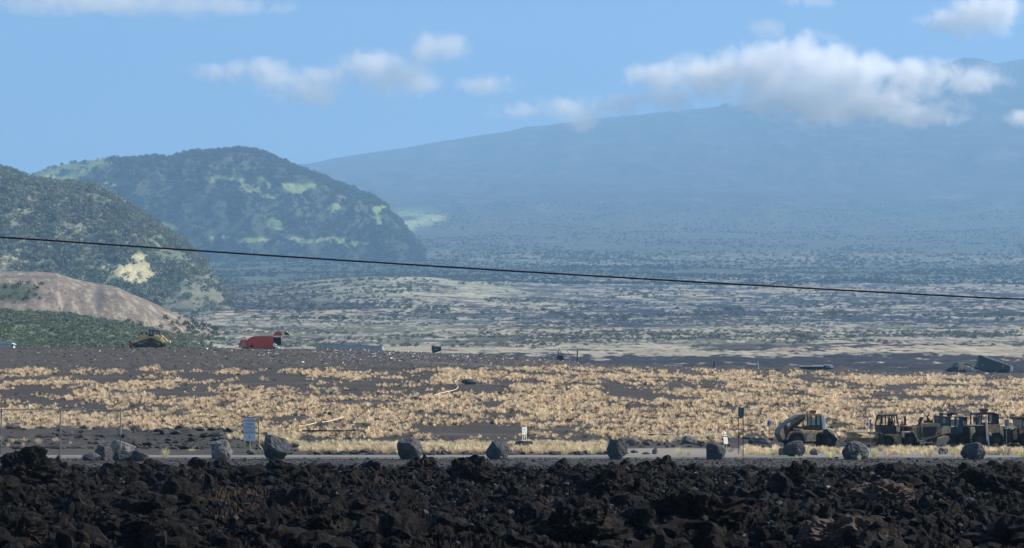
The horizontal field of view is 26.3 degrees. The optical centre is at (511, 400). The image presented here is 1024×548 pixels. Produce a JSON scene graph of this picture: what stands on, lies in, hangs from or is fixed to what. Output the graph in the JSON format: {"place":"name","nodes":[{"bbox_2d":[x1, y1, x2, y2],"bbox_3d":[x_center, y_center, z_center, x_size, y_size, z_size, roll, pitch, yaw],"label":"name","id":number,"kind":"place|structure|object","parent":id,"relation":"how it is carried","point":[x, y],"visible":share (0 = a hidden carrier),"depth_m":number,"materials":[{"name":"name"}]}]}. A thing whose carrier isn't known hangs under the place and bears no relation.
{"place":"outdoors","nodes":[
{"label":"outdoors","id":0,"kind":"place"},
{"bbox_2d":[0,271,222,336],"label":"tan hill","id":1,"kind":"structure","parent":0,"point":[58,292],"depth_m":1394.16,"materials":[{"name":"soil"}]},
{"bbox_2d":[0,280,229,340],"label":"gully shrubs","id":2,"kind":"object","parent":1,"relation":"on","point":[214,331],"visible":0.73,"depth_m":1401.69,"materials":[{"name":"green plant"}]},
{"bbox_2d":[0,180,231,311],"bbox_3d":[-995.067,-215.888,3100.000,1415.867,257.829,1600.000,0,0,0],"label":"wooded hill","id":3,"kind":"structure","parent":0,"point":[140,271],"depth_m":2455.65,"materials":[{"name":"green plant"}]},
{"bbox_2d":[0,164,239,311],"bbox_3d":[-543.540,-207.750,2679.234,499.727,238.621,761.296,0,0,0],"label":"slope forest","id":4,"kind":"object","parent":3,"relation":"on","point":[43,188],"visible":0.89,"depth_m":2531.11,"materials":[{"name":"green plant"}]},
{"bbox_2d":[33,151,418,261],"bbox_3d":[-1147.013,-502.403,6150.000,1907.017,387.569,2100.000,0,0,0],"label":"green hill","id":5,"kind":"structure","parent":0,"point":[257,236],"depth_m":5350.38,"materials":[{"name":"green plant"}]},
{"bbox_2d":[32,146,428,262],"bbox_3d":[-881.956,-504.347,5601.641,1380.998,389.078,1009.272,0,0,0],"label":"hill forest","id":6,"kind":"object","parent":5,"relation":"on","point":[366,198],"visible":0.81,"depth_m":5411.90,"materials":[{"name":"green plant"}]},
{"bbox_2d":[432,345,440,352],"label":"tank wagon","id":7,"kind":"object","parent":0,"point":[436,347],"visible":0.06,"depth_m":469.30,"materials":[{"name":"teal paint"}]},
{"bbox_2d":[0,455,1020,456],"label":"road","id":8,"kind":"structure","parent":0,"point":[545,455],"depth_m":155.44,"materials":[{"name":"grey asphalt"}]},
{"bbox_2d":[738,407,743,454],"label":"two post sign","id":9,"kind":"object","parent":8,"relation":"on","point":[740,412],"visible":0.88,"depth_m":151.97,"materials":[{"name":"metal"}]},
{"bbox_2d":[778,446,784,454],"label":"boulder","id":10,"kind":"object","parent":8,"relation":"on","point":[780,451],"visible":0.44,"depth_m":155.79,"materials":[{"name":"grey stone"}]},
{"bbox_2d":[782,440,805,456],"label":"boulder","id":11,"kind":"object","parent":8,"relation":"on","point":[794,448],"visible":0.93,"depth_m":152.55,"materials":[{"name":"grey stone"}]},
{"bbox_2d":[0,58,1023,475],"bbox_3d":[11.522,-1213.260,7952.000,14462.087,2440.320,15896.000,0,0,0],"label":"ground","id":12,"kind":"structure","parent":0,"point":[940,136],"depth_m":4875.08,"materials":[{"name":"soil"}]},
{"bbox_2d":[0,343,16,347],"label":"roofed container","id":13,"kind":"object","parent":12,"relation":"on","point":[7,345],"visible":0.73,"depth_m":450.80,"materials":[{"name":"metal"}]},
{"bbox_2d":[0,408,124,458],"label":"chain link fence","id":14,"kind":"object","parent":12,"relation":"on","point":[122,435],"visible":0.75,"depth_m":145.97,"materials":[{"name":"metal"}]},
{"bbox_2d":[82,452,101,460],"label":"boulder","id":15,"kind":"object","parent":12,"relation":"on","point":[91,456],"visible":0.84,"depth_m":142.80,"materials":[{"name":"grey stone"}]},
{"bbox_2d":[95,445,112,459],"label":"boulder","id":16,"kind":"object","parent":12,"relation":"on","point":[105,452],"visible":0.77,"depth_m":143.73,"materials":[{"name":"grey stone"}]},
{"bbox_2d":[0,308,230,347],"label":"green thicket","id":17,"kind":"object","parent":12,"relation":"on","point":[89,338],"visible":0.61,"depth_m":1119.47,"materials":[{"name":"green plant"}]},
{"bbox_2d":[113,448,130,460],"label":"boulder","id":18,"kind":"object","parent":12,"relation":"on","point":[120,454],"visible":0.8,"depth_m":141.68,"materials":[{"name":"grey stone"}]},
{"bbox_2d":[110,440,135,454],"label":"boulder","id":19,"kind":"object","parent":12,"relation":"on","point":[115,446],"visible":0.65,"depth_m":148.58,"materials":[{"name":"grey stone"}]},
{"bbox_2d":[130,449,148,460],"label":"boulder","id":20,"kind":"object","parent":12,"relation":"on","point":[138,455],"visible":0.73,"depth_m":141.18,"materials":[{"name":"grey stone"}]},
{"bbox_2d":[129,330,170,346],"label":"bulldozer","id":21,"kind":"object","parent":12,"relation":"on","point":[151,339],"visible":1,"depth_m":430.74,"materials":[{"name":"metal"}]},
{"bbox_2d":[159,449,169,458],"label":"grass tuft","id":22,"kind":"object","parent":12,"relation":"on","point":[166,453],"visible":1,"depth_m":146.97,"materials":[{"name":"plant"}]},
{"bbox_2d":[211,439,232,458],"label":"boulder","id":23,"kind":"object","parent":12,"relation":"on","point":[220,448],"visible":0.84,"depth_m":146.12,"materials":[{"name":"grey stone"}]},
{"bbox_2d":[246,449,254,454],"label":"boulder","id":24,"kind":"object","parent":12,"relation":"on","point":[250,452],"visible":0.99,"depth_m":158.83,"materials":[{"name":"grey stone"}]},
{"bbox_2d":[237,415,263,452],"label":"sign","id":25,"kind":"object","parent":12,"relation":"on","point":[249,429],"visible":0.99,"depth_m":163.94,"materials":[{"name":"metal"}]},
{"bbox_2d":[239,331,289,348],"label":"garbage truck","id":26,"kind":"object","parent":12,"relation":"on","point":[265,342],"visible":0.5,"depth_m":445.82,"materials":[{"name":"red paint"}]},
{"bbox_2d":[264,435,290,459],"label":"boulder","id":27,"kind":"object","parent":12,"relation":"on","point":[276,447],"visible":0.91,"depth_m":145.65,"materials":[{"name":"grey stone"}]},
{"bbox_2d":[169,275,412,311],"bbox_3d":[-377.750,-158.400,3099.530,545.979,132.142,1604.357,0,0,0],"label":"slope bushes","id":28,"kind":"object","parent":12,"relation":"on","point":[366,303],"visible":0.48,"depth_m":2724.27,"materials":[{"name":"green plant"}]},
{"bbox_2d":[302,430,355,431],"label":"pipe","id":29,"kind":"object","parent":12,"relation":"on","point":[326,430],"visible":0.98,"depth_m":205.34,"materials":[{"name":"grey metal"}]},
{"bbox_2d":[316,343,382,349],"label":"semi trailer","id":30,"kind":"object","parent":12,"relation":"on","point":[343,346],"visible":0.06,"depth_m":503.75,"materials":[{"name":"metal"}]},
{"bbox_2d":[397,438,421,459],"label":"boulder","id":31,"kind":"object","parent":12,"relation":"on","point":[409,448],"visible":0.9,"depth_m":145.59,"materials":[{"name":"grey stone"}]},
{"bbox_2d":[461,379,475,384],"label":"boulder","id":32,"kind":"object","parent":12,"relation":"on","point":[468,381],"visible":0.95,"depth_m":330.22,"materials":[{"name":"grey stone"}]},
{"bbox_2d":[486,440,509,458],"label":"boulder","id":33,"kind":"object","parent":12,"relation":"on","point":[496,449],"visible":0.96,"depth_m":146.28,"materials":[{"name":"grey stone"}]},
{"bbox_2d":[0,424,1020,454],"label":"rubble","id":34,"kind":"object","parent":12,"relation":"on","point":[151,444],"visible":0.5,"depth_m":181.02,"materials":[{"name":"black stone"}]},
{"bbox_2d":[0,347,1022,377],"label":"clods","id":35,"kind":"object","parent":12,"relation":"on","point":[412,365],"visible":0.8,"depth_m":418.15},
{"bbox_2d":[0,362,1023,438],"bbox_3d":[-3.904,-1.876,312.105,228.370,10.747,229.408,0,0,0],"label":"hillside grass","id":36,"kind":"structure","parent":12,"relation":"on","point":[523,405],"depth_m":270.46,"materials":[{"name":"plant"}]},
{"bbox_2d":[0,426,1023,454],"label":"verge grass","id":37,"kind":"structure","parent":12,"relation":"on","point":[459,446],"depth_m":170.30,"materials":[{"name":"plant"}]},
{"bbox_2d":[0,366,1023,439],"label":"dead grass","id":38,"kind":"structure","parent":12,"relation":"on","point":[511,410],"depth_m":257.72,"materials":[{"name":"plant"}]},
{"bbox_2d":[0,457,1023,474],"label":"gravel","id":39,"kind":"structure","parent":12,"relation":"on","point":[736,460],"depth_m":140.49,"materials":[{"name":"grey gravel"}]},
{"bbox_2d":[23,348,1023,375],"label":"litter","id":40,"kind":"object","parent":12,"relation":"on","point":[399,360],"visible":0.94,"depth_m":420.74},
{"bbox_2d":[514,427,533,447],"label":"white sign","id":41,"kind":"object","parent":12,"relation":"on","point":[524,433],"visible":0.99,"depth_m":175.86,"materials":[{"name":"metal"}]},
{"bbox_2d":[559,445,569,454],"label":"grass tuft","id":42,"kind":"object","parent":12,"relation":"on","point":[564,449],"visible":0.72,"depth_m":157.93,"materials":[{"name":"plant"}]},
{"bbox_2d":[557,347,577,361],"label":"litter screen","id":43,"kind":"object","parent":12,"relation":"on","point":[560,357],"visible":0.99,"depth_m":430.90,"materials":[{"name":"metal"}]},
{"bbox_2d":[585,446,596,453],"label":"grass tuft","id":44,"kind":"object","parent":12,"relation":"on","point":[592,450],"visible":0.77,"depth_m":159.90,"materials":[{"name":"plant"}]},
{"bbox_2d":[177,275,1023,321],"bbox_3d":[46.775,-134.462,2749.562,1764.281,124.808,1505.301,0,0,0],"label":"plain bushes","id":45,"kind":"object","parent":12,"relation":"on","point":[645,295],"visible":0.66,"depth_m":2462.99,"materials":[{"name":"green plant"}]},
{"bbox_2d":[178,313,1023,347],"bbox_3d":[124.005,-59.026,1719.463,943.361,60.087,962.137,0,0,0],"label":"plain scrub","id":46,"kind":"object","parent":12,"relation":"on","point":[791,331],"visible":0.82,"depth_m":1534.35,"materials":[{"name":"green plant"}]},
{"bbox_2d":[210,260,1023,286],"bbox_3d":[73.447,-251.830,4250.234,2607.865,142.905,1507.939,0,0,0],"label":"plain woods","id":47,"kind":"object","parent":12,"relation":"on","point":[479,276],"visible":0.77,"depth_m":4186.62,"materials":[{"name":"green plant"}]},
{"bbox_2d":[210,199,1023,263],"bbox_3d":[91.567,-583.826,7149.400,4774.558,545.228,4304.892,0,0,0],"label":"upland woods","id":48,"kind":"object","parent":12,"relation":"on","point":[606,257],"visible":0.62,"depth_m":6365.23,"materials":[{"name":"green plant"}]},
{"bbox_2d":[607,439,627,459],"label":"boulder","id":49,"kind":"object","parent":12,"relation":"on","point":[616,449],"visible":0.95,"depth_m":145.60,"materials":[{"name":"grey stone"}]},
{"bbox_2d":[625,437,639,445],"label":"boulder","id":50,"kind":"object","parent":12,"relation":"on","point":[633,441],"visible":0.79,"depth_m":180.61,"materials":[{"name":"grey stone"}]},
{"bbox_2d":[652,447,657,453],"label":"boulder","id":51,"kind":"object","parent":12,"relation":"on","point":[655,450],"visible":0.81,"depth_m":159.86,"materials":[{"name":"grey stone"}]},
{"bbox_2d":[674,447,684,454],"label":"grass tuft","id":52,"kind":"object","parent":12,"relation":"on","point":[679,452],"visible":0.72,"depth_m":156.85,"materials":[{"name":"plant"}]},
{"bbox_2d":[681,435,697,443],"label":"boulder","id":53,"kind":"object","parent":12,"relation":"on","point":[687,439],"visible":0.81,"depth_m":183.70,"materials":[{"name":"grey stone"}]},
{"bbox_2d":[706,442,725,459],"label":"boulder","id":54,"kind":"object","parent":12,"relation":"on","point":[715,450],"visible":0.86,"depth_m":145.60,"materials":[{"name":"grey stone"}]},
{"bbox_2d":[723,431,727,447],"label":"white sign","id":55,"kind":"object","parent":12,"relation":"on","point":[725,440],"visible":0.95,"depth_m":176.01,"materials":[{"name":"metal"}]},
{"bbox_2d":[747,438,770,443],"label":"boulder","id":56,"kind":"object","parent":12,"relation":"on","point":[759,441],"visible":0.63,"depth_m":183.41,"materials":[{"name":"grey stone"}]},
{"bbox_2d":[767,447,777,454],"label":"grass tuft","id":57,"kind":"object","parent":12,"relation":"on","point":[771,452],"visible":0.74,"depth_m":155.93,"materials":[{"name":"plant"}]},
{"bbox_2d":[774,410,839,446],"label":"wheel loader","id":58,"kind":"object","parent":12,"relation":"on","point":[788,430],"visible":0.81,"depth_m":178.04,"materials":[{"name":"paint"}]},
{"bbox_2d":[810,448,817,454],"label":"boulder","id":59,"kind":"object","parent":12,"relation":"on","point":[813,451],"visible":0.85,"depth_m":157.84,"materials":[{"name":"grey stone"}]},
{"bbox_2d":[799,364,833,369],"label":"flatbed truck","id":60,"kind":"object","parent":12,"relation":"on","point":[821,367],"visible":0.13,"depth_m":499.00,"materials":[{"name":"green paint"}]},
{"bbox_2d":[823,450,838,457],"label":"grass tuft","id":61,"kind":"object","parent":12,"relation":"on","point":[830,454],"visible":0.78,"depth_m":149.86,"materials":[{"name":"plant"}]},
{"bbox_2d":[842,440,868,459],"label":"boulder","id":62,"kind":"object","parent":12,"relation":"on","point":[853,449],"visible":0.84,"depth_m":145.46,"materials":[{"name":"grey stone"}]},
{"bbox_2d":[868,419,870,451],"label":"edge on sign","id":63,"kind":"object","parent":12,"relation":"on","point":[869,422],"visible":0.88,"depth_m":164.97,"materials":[{"name":"metal"}]},
{"bbox_2d":[869,447,878,457],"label":"grass tuft","id":64,"kind":"object","parent":12,"relation":"on","point":[873,453],"visible":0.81,"depth_m":149.93,"materials":[{"name":"plant"}]},
{"bbox_2d":[846,414,919,445],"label":"wheel dozer","id":65,"kind":"object","parent":12,"relation":"on","point":[890,433],"visible":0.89,"depth_m":181.04,"materials":[{"name":"green paint"}]},
{"bbox_2d":[883,446,897,456],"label":"grass tuft","id":66,"kind":"object","parent":12,"relation":"on","point":[888,452],"visible":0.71,"depth_m":151.95,"materials":[{"name":"plant"}]},
{"bbox_2d":[899,450,908,457],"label":"grass tuft","id":67,"kind":"object","parent":12,"relation":"on","point":[904,453],"visible":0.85,"depth_m":149.88,"materials":[{"name":"plant"}]},
{"bbox_2d":[923,447,933,457],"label":"grass tuft","id":68,"kind":"object","parent":12,"relation":"on","point":[929,454],"visible":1,"depth_m":148.91,"materials":[{"name":"plant"}]},
{"bbox_2d":[938,447,947,453],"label":"boulder","id":69,"kind":"object","parent":12,"relation":"on","point":[945,449],"visible":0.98,"depth_m":159.86,"materials":[{"name":"grey stone"}]},
{"bbox_2d":[917,412,969,445],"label":"landfill compactor","id":70,"kind":"object","parent":12,"relation":"on","point":[940,430],"visible":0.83,"depth_m":181.05,"materials":[{"name":"green paint"}]},
{"bbox_2d":[952,444,959,457],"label":"grass tuft","id":71,"kind":"object","parent":12,"relation":"on","point":[955,454],"visible":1,"depth_m":148.97,"materials":[{"name":"plant"}]},
{"bbox_2d":[960,442,985,459],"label":"boulder","id":72,"kind":"object","parent":12,"relation":"on","point":[973,451],"visible":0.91,"depth_m":145.61,"materials":[{"name":"grey stone"}]},
{"bbox_2d":[945,355,1012,372],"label":"dump truck","id":73,"kind":"object","parent":12,"relation":"on","point":[986,364],"visible":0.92,"depth_m":590.80,"materials":[{"name":"green paint"}]},
{"bbox_2d":[964,409,1017,445],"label":"wheel loader","id":74,"kind":"object","parent":12,"relation":"on","point":[992,432],"visible":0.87,"depth_m":180.04,"materials":[{"name":"green paint"}]},
{"bbox_2d":[1004,419,1008,446],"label":"back facing sign","id":75,"kind":"object","parent":12,"relation":"on","point":[1006,422],"visible":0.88,"depth_m":164.97,"materials":[{"name":"metal"}]},
{"bbox_2d":[999,446,1014,454],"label":"grass tuft","id":76,"kind":"object","parent":12,"relation":"on","point":[1006,452],"visible":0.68,"depth_m":157.89,"materials":[{"name":"plant"}]},
{"bbox_2d":[1010,417,1023,445],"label":"wheel loader","id":77,"kind":"object","parent":12,"relation":"on","point":[1018,422],"visible":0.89,"depth_m":180.08,"materials":[{"name":"green paint"}]},
{"bbox_2d":[1017,447,1023,457],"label":"grass tuft","id":78,"kind":"object","parent":12,"relation":"on","point":[1022,454],"visible":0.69,"depth_m":150.92,"materials":[{"name":"plant"}]},
{"bbox_2d":[0,237,1023,299],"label":"overhead cable","id":79,"kind":"object","parent":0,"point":[512,270],"visible":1,"depth_m":54.98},
{"bbox_2d":[0,454,1023,547],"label":"lava field","id":80,"kind":"structure","parent":0,"point":[77,511],"depth_m":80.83,"materials":[{"name":"black stone"}]},
{"bbox_2d":[0,510,54,544],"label":"lava lump","id":81,"kind":"object","parent":80,"relation":"on","point":[33,527],"visible":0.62,"depth_m":61.68,"materials":[{"name":"black stone"}]},
{"bbox_2d":[0,445,58,486],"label":"lava lump","id":82,"kind":"object","parent":80,"relation":"on","point":[34,465],"visible":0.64,"depth_m":94.48,"materials":[{"name":"black stone"}]},
{"bbox_2d":[116,517,171,547],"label":"lava lump","id":83,"kind":"object","parent":80,"relation":"on","point":[134,531],"visible":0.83,"depth_m":59.68,"materials":[{"name":"black stone"}]},
{"bbox_2d":[286,503,351,537],"bbox_3d":[-5.448,3.755,62.123,1.846,1.715,1.567,0,0,22],"label":"lava lump","id":84,"kind":"object","parent":80,"relation":"on","point":[328,517],"visible":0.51,"depth_m":61.62,"materials":[{"name":"black stone"}]},
{"bbox_2d":[452,460,492,482],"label":"lava lump","id":85,"kind":"object","parent":80,"relation":"on","point":[470,471],"visible":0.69,"depth_m":102.49,"materials":[{"name":"black stone"}]},
{"bbox_2d":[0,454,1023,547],"bbox_3d":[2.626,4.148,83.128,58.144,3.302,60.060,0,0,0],"label":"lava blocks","id":86,"kind":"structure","parent":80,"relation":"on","point":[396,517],"depth_m":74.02,"materials":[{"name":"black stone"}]},
{"bbox_2d":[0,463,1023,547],"bbox_3d":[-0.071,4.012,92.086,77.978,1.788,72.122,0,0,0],"label":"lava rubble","id":87,"kind":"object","parent":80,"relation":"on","point":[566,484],"visible":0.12,"depth_m":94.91,"materials":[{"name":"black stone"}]},
{"bbox_2d":[535,500,617,546],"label":"lava lump","id":88,"kind":"object","parent":80,"relation":"on","point":[566,522],"visible":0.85,"depth_m":59.37,"materials":[{"name":"black stone"}]},
{"bbox_2d":[574,468,634,498],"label":"lava lump","id":89,"kind":"object","parent":80,"relation":"on","point":[610,482],"visible":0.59,"depth_m":87.51,"materials":[{"name":"black stone"}]},
{"bbox_2d":[640,487,748,531],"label":"lava lump","id":90,"kind":"object","parent":80,"relation":"on","point":[689,508],"visible":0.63,"depth_m":67.16,"materials":[{"name":"black stone"}]},
{"bbox_2d":[779,460,810,487],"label":"lava lump","id":91,"kind":"object","parent":80,"relation":"on","point":[795,472],"visible":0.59,"depth_m":101.74,"materials":[{"name":"black stone"}]},
{"bbox_2d":[796,514,890,547],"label":"lava lump","id":92,"kind":"object","parent":80,"relation":"on","point":[816,532],"visible":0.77,"depth_m":59.41,"materials":[{"name":"black stone"}]},
{"bbox_2d":[841,478,915,503],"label":"lava lump","id":93,"kind":"object","parent":80,"relation":"on","point":[881,489],"visible":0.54,"depth_m":81.25,"materials":[{"name":"black stone"}]},
{"bbox_2d":[954,466,1023,494],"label":"lava lump","id":94,"kind":"object","parent":80,"relation":"on","point":[979,479],"visible":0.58,"depth_m":91.26,"materials":[{"name":"black stone"}]},
{"bbox_2d":[0,0,1023,175],"label":"sky","id":95,"kind":"structure","parent":0,"point":[298,81],"materials":[{"name":"blue"}]}
]}

